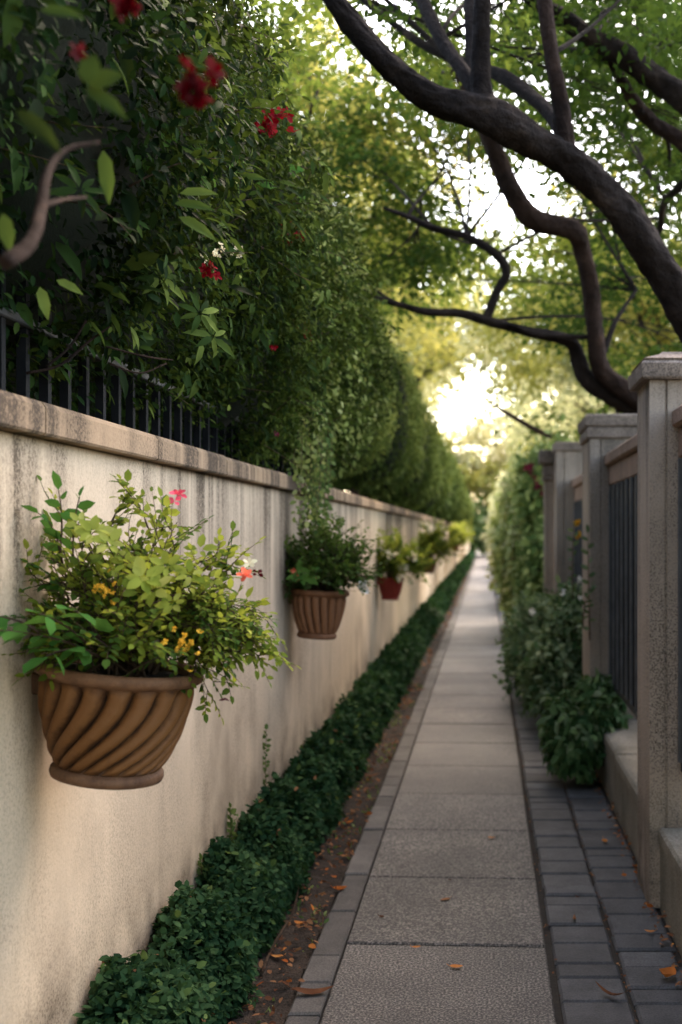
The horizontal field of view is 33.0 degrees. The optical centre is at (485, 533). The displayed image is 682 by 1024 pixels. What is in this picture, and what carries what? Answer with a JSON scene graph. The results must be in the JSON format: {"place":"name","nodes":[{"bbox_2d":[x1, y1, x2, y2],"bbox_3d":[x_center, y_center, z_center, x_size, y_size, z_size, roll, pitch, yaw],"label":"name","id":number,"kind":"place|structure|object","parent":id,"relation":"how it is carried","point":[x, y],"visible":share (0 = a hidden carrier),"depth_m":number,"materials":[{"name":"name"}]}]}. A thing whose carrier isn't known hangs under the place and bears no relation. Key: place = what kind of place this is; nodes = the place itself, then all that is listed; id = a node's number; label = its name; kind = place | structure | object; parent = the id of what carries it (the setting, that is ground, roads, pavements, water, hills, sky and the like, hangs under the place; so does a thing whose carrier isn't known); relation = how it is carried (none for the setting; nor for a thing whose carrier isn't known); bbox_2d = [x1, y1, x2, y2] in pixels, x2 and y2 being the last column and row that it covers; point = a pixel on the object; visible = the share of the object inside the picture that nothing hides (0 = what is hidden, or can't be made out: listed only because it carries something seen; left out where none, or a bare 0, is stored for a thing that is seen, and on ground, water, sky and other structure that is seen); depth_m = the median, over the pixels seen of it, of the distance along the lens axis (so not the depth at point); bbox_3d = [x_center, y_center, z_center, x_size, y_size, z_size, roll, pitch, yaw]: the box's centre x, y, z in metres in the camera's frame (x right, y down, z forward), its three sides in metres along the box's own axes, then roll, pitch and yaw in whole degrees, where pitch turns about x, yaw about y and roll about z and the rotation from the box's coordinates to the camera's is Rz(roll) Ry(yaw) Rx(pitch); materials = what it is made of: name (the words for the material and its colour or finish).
{"place":"outdoors","nodes":[
{"label":"outdoors","id":0,"kind":"place"},
{"bbox_2d":[226,557,475,1023],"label":"planting bed","id":1,"kind":"object","parent":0,"point":[267,987],"visible":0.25,"depth_m":5.13,"materials":[{"name":"soil"}]},
{"bbox_2d":[259,920,287,974],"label":"twig","id":2,"kind":"object","parent":1,"relation":"on","point":[268,956],"visible":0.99,"depth_m":4.23,"materials":[{"name":"brown wood"}]},
{"bbox_2d":[72,549,476,1023],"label":"hedge","id":3,"kind":"object","parent":1,"relation":"on","point":[218,929],"visible":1,"depth_m":4.36,"materials":[{"name":"green plant"}]},
{"bbox_2d":[286,887,299,927],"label":"twig","id":4,"kind":"object","parent":1,"relation":"on","point":[292,913],"visible":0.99,"depth_m":4.70,"materials":[{"name":"brown wood"}]},
{"bbox_2d":[243,682,422,1023],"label":"ground weeds","id":5,"kind":"object","parent":1,"relation":"on","point":[340,853],"visible":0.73,"depth_m":6.05,"materials":[{"name":"green plant"}]},
{"bbox_2d":[228,578,681,1023],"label":"leaf litter","id":6,"kind":"object","parent":1,"relation":"on","point":[288,943],"visible":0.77,"depth_m":5.32,"materials":[{"name":"brown plant"}]},
{"bbox_2d":[320,556,555,1023],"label":"path","id":7,"kind":"structure","parent":0,"point":[459,800],"depth_m":5.17,"materials":[{"name":"grey concrete"}]},
{"bbox_2d":[446,963,462,966],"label":"fallen leaf","id":8,"kind":"object","parent":7,"relation":"on","point":[454,965],"visible":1,"depth_m":4.14,"materials":[{"name":"orange plant"}]},
{"bbox_2d":[227,0,679,494],"label":"sky","id":9,"kind":"structure","parent":0,"point":[527,185],"materials":[{"name":"white"}]},
{"bbox_2d":[284,555,681,1023],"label":"path bedding","id":10,"kind":"object","parent":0,"point":[553,977],"depth_m":4.87,"materials":[{"name":"brown soil"}]},
{"bbox_2d":[491,567,681,1023],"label":"brick paving","id":11,"kind":"structure","parent":0,"point":[582,955],"depth_m":4.80,"materials":[{"name":"grey brick"}]},
{"bbox_2d":[535,667,633,785],"bbox_3d":[0.640,1.236,7.335,0.658,0.739,0.916,0,0,0],"label":"leafy bush","id":12,"kind":"object","parent":11,"relation":"on","point":[578,721],"visible":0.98,"depth_m":7.13,"materials":[{"name":"green plant"}]},
{"bbox_2d":[596,982,630,995],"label":"fallen leaf","id":13,"kind":"object","parent":11,"relation":"on","point":[606,991],"visible":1,"depth_m":3.90,"materials":[{"name":"brown plant"}]},
{"bbox_2d":[659,967,675,976],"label":"fallen leaf","id":14,"kind":"object","parent":11,"relation":"on","point":[668,971],"visible":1,"depth_m":4.06,"materials":[{"name":"orange plant"}]},
{"label":"verge","id":15,"kind":"structure","parent":0,"visible":0},
{"bbox_2d":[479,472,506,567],"bbox_3d":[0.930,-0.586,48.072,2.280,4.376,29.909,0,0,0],"label":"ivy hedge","id":16,"kind":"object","parent":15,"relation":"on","point":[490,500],"visible":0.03,"depth_m":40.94,"materials":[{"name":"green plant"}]},
{"bbox_2d":[485,457,510,592],"bbox_3d":[0.765,-0.221,28.424,1.575,3.646,13.112,0,0,0],"label":"ivy hedge","id":17,"kind":"object","parent":15,"relation":"on","point":[491,585],"visible":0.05,"depth_m":25.30,"materials":[{"name":"green plant"}]},
{"bbox_2d":[489,439,529,624],"bbox_3d":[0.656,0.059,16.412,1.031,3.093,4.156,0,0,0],"label":"ivy hedge","id":18,"kind":"object","parent":15,"relation":"on","point":[509,537],"visible":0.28,"depth_m":16.12,"materials":[{"name":"green plant"}]},
{"bbox_2d":[503,413,574,636],"bbox_3d":[0.769,0.084,12.997,1.153,3.037,3.413,0,0,0],"label":"ivy hedge","id":19,"kind":"object","parent":15,"relation":"on","point":[527,493],"visible":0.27,"depth_m":12.65,"materials":[{"name":"green plant"}]},
{"bbox_2d":[492,519,595,728],"bbox_3d":[0.554,0.744,10.140,0.994,1.725,5.489,0,0,0],"label":"flowering bush","id":20,"kind":"object","parent":15,"relation":"on","point":[541,647],"visible":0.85,"depth_m":9.05,"materials":[{"name":"green plant"}]},
{"bbox_2d":[538,450,553,597],"bbox_3d":[0.632,0.400,10.970,0.235,2.400,0.240,0,0,0],"label":"gate post","id":21,"kind":"object","parent":15,"relation":"on","point":[546,459],"visible":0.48,"depth_m":10.90,"materials":[{"name":"stone"}]},
{"bbox_2d":[552,442,581,605],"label":"stone pillar","id":22,"kind":"structure","parent":15,"relation":"on","point":[567,463],"depth_m":10.50,"materials":[{"name":"stone"}]},
{"bbox_2d":[572,474,581,589],"bbox_3d":[0.863,0.300,9.406,0.135,1.600,2.407,0,0,0],"label":"fence panel","id":23,"kind":"object","parent":22,"relation":"attached to","point":[577,483],"visible":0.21,"depth_m":10.01,"materials":[{"name":"paint"}]},
{"bbox_2d":[577,414,636,771],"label":"stone pillar","id":24,"kind":"structure","parent":15,"relation":"on","point":[601,436],"depth_m":7.60,"materials":[{"name":"stone"}]},
{"bbox_2d":[604,434,636,716],"bbox_3d":[0.863,0.245,6.436,0.135,1.550,2.407,0,0,0],"label":"fence panel","id":25,"kind":"object","parent":24,"relation":"attached to","point":[620,460],"visible":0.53,"depth_m":6.79,"materials":[{"name":"paint"}]},
{"label":"ground","id":26,"kind":"structure","parent":0,"visible":0},
{"bbox_2d":[0,390,469,1023],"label":"garden wall","id":27,"kind":"structure","parent":26,"relation":"on","point":[88,878],"depth_m":3.52,"materials":[{"name":"paint"}]},
{"bbox_2d":[31,654,203,789],"bbox_3d":[-0.904,0.454,2.750,0.403,0.277,0.400,7,0,0],"label":"wall planter","id":28,"kind":"object","parent":27,"relation":"attached to","point":[102,729],"visible":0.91,"depth_m":2.62,"materials":[{"name":"ceramic"}]},
{"bbox_2d":[0,469,301,725],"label":"potted shrub","id":29,"kind":"object","parent":28,"relation":"in","point":[141,621],"visible":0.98,"depth_m":2.65,"materials":[{"name":"green plant"}]},
{"bbox_2d":[0,249,305,478],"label":"iron railing","id":30,"kind":"object","parent":27,"relation":"on","point":[23,368],"visible":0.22,"depth_m":3.67,"materials":[{"name":"black metal"}]},
{"bbox_2d":[197,853,207,886],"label":"vine sprig","id":31,"kind":"object","parent":27,"relation":"attached to","point":[199,870],"visible":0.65,"depth_m":4.27,"materials":[{"name":"green plant"}]},
{"bbox_2d":[0,0,410,501],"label":"climbing shrub","id":32,"kind":"object","parent":27,"relation":"on","point":[165,204],"visible":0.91,"depth_m":3.27,"materials":[{"name":"green plant"}]},
{"bbox_2d":[227,802,238,843],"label":"vine sprig","id":33,"kind":"object","parent":27,"relation":"attached to","point":[231,823],"visible":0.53,"depth_m":4.77,"materials":[{"name":"green plant"}]},
{"bbox_2d":[263,723,270,786],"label":"vine sprig","id":34,"kind":"object","parent":27,"relation":"attached to","point":[267,750],"visible":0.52,"depth_m":5.54,"materials":[{"name":"green plant"}]},
{"bbox_2d":[266,380,335,550],"bbox_3d":[-1.009,-0.437,6.403,0.280,1.106,1.344,0,0,0],"label":"trailing vine","id":35,"kind":"object","parent":27,"relation":"attached to","point":[316,465],"visible":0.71,"depth_m":6.28,"materials":[{"name":"green plant"}]},
{"bbox_2d":[289,588,349,639],"bbox_3d":[-0.932,0.446,6.300,0.333,0.270,0.330,4,0,0],"label":"wall planter","id":36,"kind":"object","parent":27,"relation":"attached to","point":[318,615],"visible":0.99,"depth_m":6.19,"materials":[{"name":"brown ceramic"}]},
{"bbox_2d":[281,504,393,604],"bbox_3d":[-0.822,0.120,6.269,0.609,0.566,0.691,0,0,0],"label":"potted bush","id":37,"kind":"object","parent":36,"relation":"in","point":[334,564],"visible":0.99,"depth_m":6.19,"materials":[{"name":"green plant"}]},
{"bbox_2d":[377,577,403,599],"bbox_3d":[-0.958,0.555,11.400,0.273,0.225,0.270,3,0,0],"label":"wall planter","id":38,"kind":"object","parent":27,"relation":"attached to","point":[390,588],"visible":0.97,"depth_m":11.31,"materials":[{"name":"red ceramic"}]},
{"bbox_2d":[376,526,435,586],"bbox_3d":[-0.807,0.225,11.367,0.652,0.655,0.815,0,0,0],"label":"potted bush","id":39,"kind":"object","parent":38,"relation":"in","point":[403,560],"visible":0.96,"depth_m":11.27,"materials":[{"name":"green plant"}]},
{"bbox_2d":[422,558,437,573],"bbox_3d":[-0.938,0.533,18.500,0.303,0.240,0.300,0,0,0],"label":"wall planter","id":40,"kind":"object","parent":27,"relation":"attached to","point":[430,570],"visible":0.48,"depth_m":18.41,"materials":[{"name":"brown ceramic"}]},
{"bbox_2d":[417,514,466,565],"bbox_3d":[-0.725,0.110,18.520,0.862,0.838,1.220,0,0,0],"label":"potted bush","id":41,"kind":"object","parent":40,"relation":"in","point":[440,547],"visible":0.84,"depth_m":18.32,"materials":[{"name":"green plant"}]},
{"bbox_2d":[450,543,459,551],"bbox_3d":[-0.927,0.425,34.000,0.323,0.250,0.320,0,0,0],"label":"wall planter","id":42,"kind":"object","parent":27,"relation":"attached to","point":[455,548],"visible":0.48,"depth_m":33.90,"materials":[{"name":"brown ceramic"}]},
{"bbox_2d":[448,519,475,548],"bbox_3d":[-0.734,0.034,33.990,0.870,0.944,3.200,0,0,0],"label":"potted bush","id":43,"kind":"object","parent":42,"relation":"in","point":[460,529],"visible":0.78,"depth_m":33.24,"materials":[{"name":"green plant"}]},
{"bbox_2d":[206,0,497,266],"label":"lane tree","id":44,"kind":"object","parent":26,"relation":"on","point":[333,82],"visible":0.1,"depth_m":9.66,"materials":[{"name":"green plant"}]},
{"bbox_2d":[329,301,397,460],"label":"hedge tree","id":45,"kind":"object","parent":26,"relation":"on","point":[380,411],"visible":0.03,"depth_m":8.68,"materials":[{"name":"green plant"}]},
{"bbox_2d":[328,354,399,481],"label":"hedge tree","id":46,"kind":"object","parent":26,"relation":"on","point":[377,443],"visible":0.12,"depth_m":10.45,"materials":[{"name":"green plant"}]},
{"bbox_2d":[327,330,428,495],"bbox_3d":[-1.420,-0.352,12.275,1.641,3.908,1.633,0,0,0],"label":"hedge tree","id":47,"kind":"object","parent":26,"relation":"on","point":[388,466],"visible":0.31,"depth_m":12.15,"materials":[{"name":"green plant"}]},
{"bbox_2d":[326,398,429,500],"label":"hedge tree","id":48,"kind":"object","parent":26,"relation":"on","point":[383,491],"visible":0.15,"depth_m":14.35,"materials":[{"name":"green plant"}]},
{"bbox_2d":[285,556,477,1023],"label":"kerb","id":49,"kind":"structure","parent":26,"relation":"on","point":[321,969],"depth_m":5.23,"materials":[{"name":"concrete"}]},
{"bbox_2d":[282,982,333,993],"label":"fallen leaf","id":50,"kind":"object","parent":49,"relation":"on","point":[309,990],"visible":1,"depth_m":3.90,"materials":[{"name":"brown plant"}]},
{"bbox_2d":[333,886,346,889],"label":"fallen leaf","id":51,"kind":"object","parent":49,"relation":"on","point":[340,887],"visible":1,"depth_m":5.04,"materials":[{"name":"orange plant"}]},
{"bbox_2d":[366,385,443,506],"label":"hedge tree","id":52,"kind":"object","parent":26,"relation":"on","point":[412,491],"visible":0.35,"depth_m":16.61,"materials":[{"name":"green plant"}]},
{"bbox_2d":[378,432,444,510],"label":"hedge tree","id":53,"kind":"object","parent":26,"relation":"on","point":[420,500],"visible":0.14,"depth_m":19.52,"materials":[{"name":"green plant"}]},
{"bbox_2d":[282,46,559,339],"bbox_3d":[-2.671,-2.546,15.551,5.944,8.466,5.434,0,0,42],"label":"lane tree","id":54,"kind":"object","parent":26,"relation":"on","point":[433,284],"visible":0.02,"depth_m":15.39,"materials":[{"name":"green plant"}]},
{"bbox_2d":[296,3,558,425],"bbox_3d":[-1.904,-4.419,19.788,4.481,12.167,7.437,0,0,-37],"label":"tall tree","id":55,"kind":"object","parent":26,"relation":"on","point":[419,330],"visible":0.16,"depth_m":18.88,"materials":[{"name":"green plant"}]},
{"bbox_2d":[327,128,536,485],"bbox_3d":[-2.714,-3.537,22.732,6.338,10.444,5.998,0,0,37],"label":"lane tree","id":56,"kind":"object","parent":26,"relation":"on","point":[479,199],"visible":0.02,"depth_m":22.61,"materials":[{"name":"green plant"}]},
{"bbox_2d":[411,421,453,515],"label":"hedge tree","id":57,"kind":"object","parent":26,"relation":"on","point":[438,501],"visible":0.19,"depth_m":22.40,"materials":[{"name":"green plant"}]},
{"bbox_2d":[423,445,459,519],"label":"hedge tree","id":58,"kind":"object","parent":26,"relation":"on","point":[451,501],"visible":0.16,"depth_m":26.21,"materials":[{"name":"green plant"}]},
{"bbox_2d":[418,363,474,450],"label":"lane tree","id":59,"kind":"object","parent":26,"relation":"on","point":[439,403],"visible":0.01,"depth_m":57.35,"materials":[{"name":"green plant"}]},
{"bbox_2d":[435,455,467,524],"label":"hedge tree","id":60,"kind":"object","parent":26,"relation":"on","point":[458,506],"visible":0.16,"depth_m":30.58,"materials":[{"name":"green plant"}]},
{"bbox_2d":[422,378,482,485],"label":"lane tree","id":61,"kind":"object","parent":26,"relation":"on","point":[466,390],"depth_m":84.40,"materials":[{"name":"green plant"}]},
{"bbox_2d":[386,263,527,423],"bbox_3d":[-3.122,-4.094,36.123,8.295,11.552,9.183,0,0,-33],"label":"lane tree","id":62,"kind":"object","parent":26,"relation":"on","point":[457,390],"visible":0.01,"depth_m":35.96,"materials":[{"name":"green plant"}]},
{"bbox_2d":[446,480,468,523],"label":"hedge tree","id":63,"kind":"object","parent":26,"relation":"on","point":[458,517],"visible":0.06,"depth_m":35.71,"materials":[{"name":"green plant"}]},
{"bbox_2d":[449,477,470,523],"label":"hedge tree","id":64,"kind":"object","parent":26,"relation":"on","point":[464,514],"visible":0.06,"depth_m":41.73,"materials":[{"name":"green plant"}]},
{"bbox_2d":[238,0,681,342],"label":"leaning tree","id":65,"kind":"object","parent":26,"relation":"on","point":[478,105],"visible":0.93,"depth_m":5.73,"materials":[{"name":"green plant"}]},
{"bbox_2d":[459,488,471,523],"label":"hedge tree","id":66,"kind":"object","parent":26,"relation":"on","point":[468,516],"visible":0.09,"depth_m":48.83,"materials":[{"name":"green plant"}]},
{"bbox_2d":[464,490,473,525],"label":"hedge tree","id":67,"kind":"object","parent":26,"relation":"on","point":[471,512],"visible":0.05,"depth_m":56.85,"materials":[{"name":"green plant"}]},
{"bbox_2d":[382,245,559,395],"bbox_3d":[-0.601,-2.577,27.868,6.416,8.598,4.838,0,0,35],"label":"lane tree","id":68,"kind":"object","parent":26,"relation":"on","point":[449,363],"visible":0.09,"depth_m":27.70,"materials":[{"name":"green plant"}]},
{"bbox_2d":[271,0,681,413],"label":"crooked tree","id":69,"kind":"object","parent":26,"relation":"on","point":[601,379],"visible":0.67,"depth_m":9.36,"materials":[{"name":"green plant"}]},
{"bbox_2d":[467,493,492,555],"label":"end hedge","id":70,"kind":"object","parent":26,"relation":"on","point":[478,524],"visible":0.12,"depth_m":78.72,"materials":[{"name":"green plant"}]},
{"bbox_2d":[430,399,562,509],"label":"lane tree","id":71,"kind":"object","parent":26,"relation":"on","point":[482,477],"visible":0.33,"depth_m":81.77,"materials":[{"name":"green plant"}]},
{"bbox_2d":[375,0,681,262],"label":"branching tree","id":72,"kind":"object","parent":26,"relation":"on","point":[663,84],"visible":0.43,"depth_m":6.77,"materials":[{"name":"green plant"}]},
{"bbox_2d":[494,397,568,459],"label":"lane tree","id":73,"kind":"object","parent":26,"relation":"on","point":[500,434],"depth_m":71.33,"materials":[{"name":"green plant"}]},
{"bbox_2d":[473,362,590,468],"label":"lane tree","id":74,"kind":"object","parent":26,"relation":"on","point":[550,405],"visible":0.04,"depth_m":45.77,"materials":[{"name":"green plant"}]},
{"bbox_2d":[432,0,681,410],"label":"tall tree","id":75,"kind":"object","parent":26,"relation":"on","point":[611,349],"visible":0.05,"depth_m":18.87,"materials":[{"name":"green plant"}]},
{"bbox_2d":[445,216,677,413],"bbox_3d":[2.000,-2.130,20.994,5.456,7.633,6.392,0,0,0],"label":"lane tree","id":76,"kind":"object","parent":26,"relation":"on","point":[571,378],"visible":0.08,"depth_m":20.27,"materials":[{"name":"green plant"}]},
{"bbox_2d":[448,160,681,464],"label":"lane tree","id":77,"kind":"object","parent":26,"relation":"on","point":[536,430],"visible":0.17,"depth_m":14.64,"materials":[{"name":"green plant"}]},
{"bbox_2d":[483,325,678,454],"bbox_3d":[3.627,-2.668,31.520,7.424,8.669,9.219,0,0,0],"label":"lane tree","id":78,"kind":"object","parent":26,"relation":"on","point":[575,407],"visible":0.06,"depth_m":32.36,"materials":[{"name":"green plant"}]},
{"bbox_2d":[597,720,636,859],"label":"wall","id":79,"kind":"structure","parent":26,"relation":"on","point":[617,772],"depth_m":6.39,"materials":[{"name":"concrete"}]},
{"bbox_2d":[628,352,681,907],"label":"stone pillar","id":80,"kind":"structure","parent":26,"relation":"on","point":[655,382],"depth_m":4.84,"materials":[{"name":"stone"}]},
{"bbox_2d":[672,405,681,771],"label":"fence panel","id":81,"kind":"object","parent":80,"relation":"attached to","point":[677,417],"visible":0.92,"depth_m":4.77,"materials":[{"name":"paint"}]},
{"bbox_2d":[632,21,681,347],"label":"lane tree","id":82,"kind":"object","parent":26,"relation":"on","point":[656,299],"visible":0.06,"depth_m":13.21,"materials":[{"name":"green plant"}]},
{"bbox_2d":[658,828,681,956],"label":"wall","id":83,"kind":"structure","parent":26,"relation":"on","point":[670,840],"depth_m":4.57,"materials":[{"name":"concrete"}]}
]}

